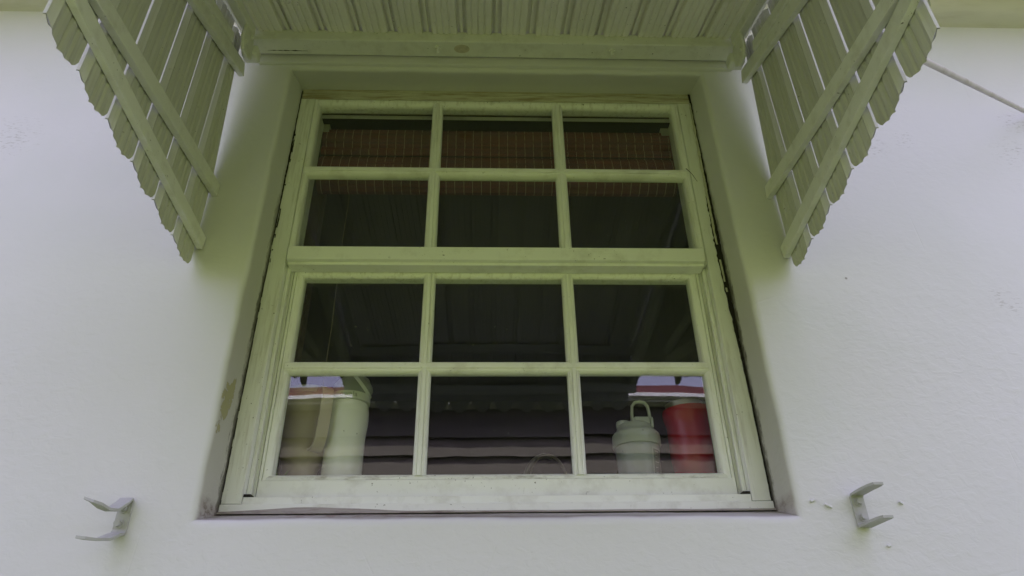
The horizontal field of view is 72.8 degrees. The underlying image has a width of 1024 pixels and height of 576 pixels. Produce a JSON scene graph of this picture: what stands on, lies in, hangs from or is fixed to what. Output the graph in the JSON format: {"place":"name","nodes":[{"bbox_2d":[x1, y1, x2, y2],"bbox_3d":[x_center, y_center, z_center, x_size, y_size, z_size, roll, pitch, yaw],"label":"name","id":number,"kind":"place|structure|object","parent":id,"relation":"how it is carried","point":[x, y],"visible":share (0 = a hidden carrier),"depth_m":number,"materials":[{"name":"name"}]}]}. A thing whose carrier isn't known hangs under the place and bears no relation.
{"place":"outdoors","nodes":[
{"label":"outdoors","id":0,"kind":"place"},
{"label":"lawn","id":1,"kind":"structure","parent":0,"visible":0},
{"bbox_2d":[0,0,1023,575],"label":"house wall","id":2,"kind":"structure","parent":1,"relation":"on","point":[880,330],"depth_m":1.43,"materials":[{"name":"paint"}]},
{"bbox_2d":[75,496,133,540],"bbox_3d":[-0.690,0.391,1.182,0.029,0.084,0.089,-8,-32,12],"label":"wall bracket","id":3,"kind":"object","parent":2,"relation":"attached to","point":[123,507],"depth_m":1.20,"materials":[{"name":"metal"}]},
{"bbox_2d":[216,89,775,515],"bbox_3d":[-0.032,-0.033,1.680,1.082,1.151,0.116,0,-31,-2],"label":"window","id":4,"kind":"structure","parent":2,"relation":"attached to","point":[255,484],"depth_m":1.60,"materials":[{"name":"paint"}]},
{"bbox_2d":[316,124,677,385],"bbox_3d":[-0.039,-0.079,1.806,1.004,0.900,0.062,0,-31,-2],"label":"bamboo blind","id":5,"kind":"object","parent":4,"relation":"attached to","point":[477,149],"visible":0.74,"depth_m":1.96,"materials":[{"name":"wood"}]},
{"bbox_2d":[298,114,705,474],"bbox_3d":[-0.076,1.019,2.834,3.800,2.400,3.040,0,-31,-2],"label":"room","id":6,"kind":"object","parent":2,"relation":"attached to","point":[497,424],"visible":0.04,"depth_m":3.85,"materials":[{"name":"black"}]},
{"bbox_2d":[276,180,326,474],"bbox_3d":[-0.676,0.209,1.666,0.315,1.200,0.038,0,-31,-2],"label":"panel","id":7,"kind":"object","parent":6,"relation":"attached to","point":[315,220],"depth_m":1.86,"materials":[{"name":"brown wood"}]},
{"bbox_2d":[43,0,1023,265],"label":"awning","id":8,"kind":"object","parent":2,"relation":"attached to","point":[827,78],"visible":1,"depth_m":1.54,"materials":[{"name":"paint"}]},
{"bbox_2d":[849,482,893,527],"bbox_3d":[0.636,0.386,1.232,0.026,0.062,0.083,0,-31,-2],"label":"wall bracket","id":9,"kind":"object","parent":2,"relation":"attached to","point":[861,516],"depth_m":1.25,"materials":[{"name":"metal"}]},
{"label":"inner sill","id":10,"kind":"structure","parent":2,"relation":"attached to","visible":0},
{"bbox_2d":[279,384,333,474],"bbox_3d":[-0.473,0.380,1.561,0.138,0.314,0.156,0,-31,-2],"label":"handled tumbler","id":11,"kind":"object","parent":10,"relation":"on","point":[306,423],"visible":0.63,"depth_m":1.55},
{"bbox_2d":[321,376,372,474],"bbox_3d":[-0.377,0.360,1.573,0.101,0.356,0.097,0,-31,-2],"label":"white bottle","id":12,"kind":"object","parent":10,"relation":"on","point":[343,453],"visible":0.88,"depth_m":1.56,"materials":[{"name":"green plastic"}]},
{"bbox_2d":[523,453,566,473],"bbox_3d":[0.075,0.456,1.564,0.112,0.172,0.028,0,-31,-2],"label":"metal hoop","id":13,"kind":"object","parent":10,"relation":"on","point":[531,465],"visible":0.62,"depth_m":1.59,"materials":[{"name":"grey metal"}]},
{"bbox_2d":[612,400,660,473],"bbox_3d":[0.287,0.395,1.577,0.110,0.282,0.110,0,-31,-2],"label":"shaker bottle","id":14,"kind":"object","parent":10,"relation":"on","point":[636,442],"visible":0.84,"depth_m":1.55,"materials":[{"name":"grey plastic"}]},
{"bbox_2d":[662,398,716,472],"bbox_3d":[0.421,0.402,1.595,0.123,0.284,0.123,0,-31,-2],"label":"red tumbler","id":15,"kind":"object","parent":10,"relation":"on","point":[688,431],"visible":0.64,"depth_m":1.58,"materials":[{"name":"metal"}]}
]}

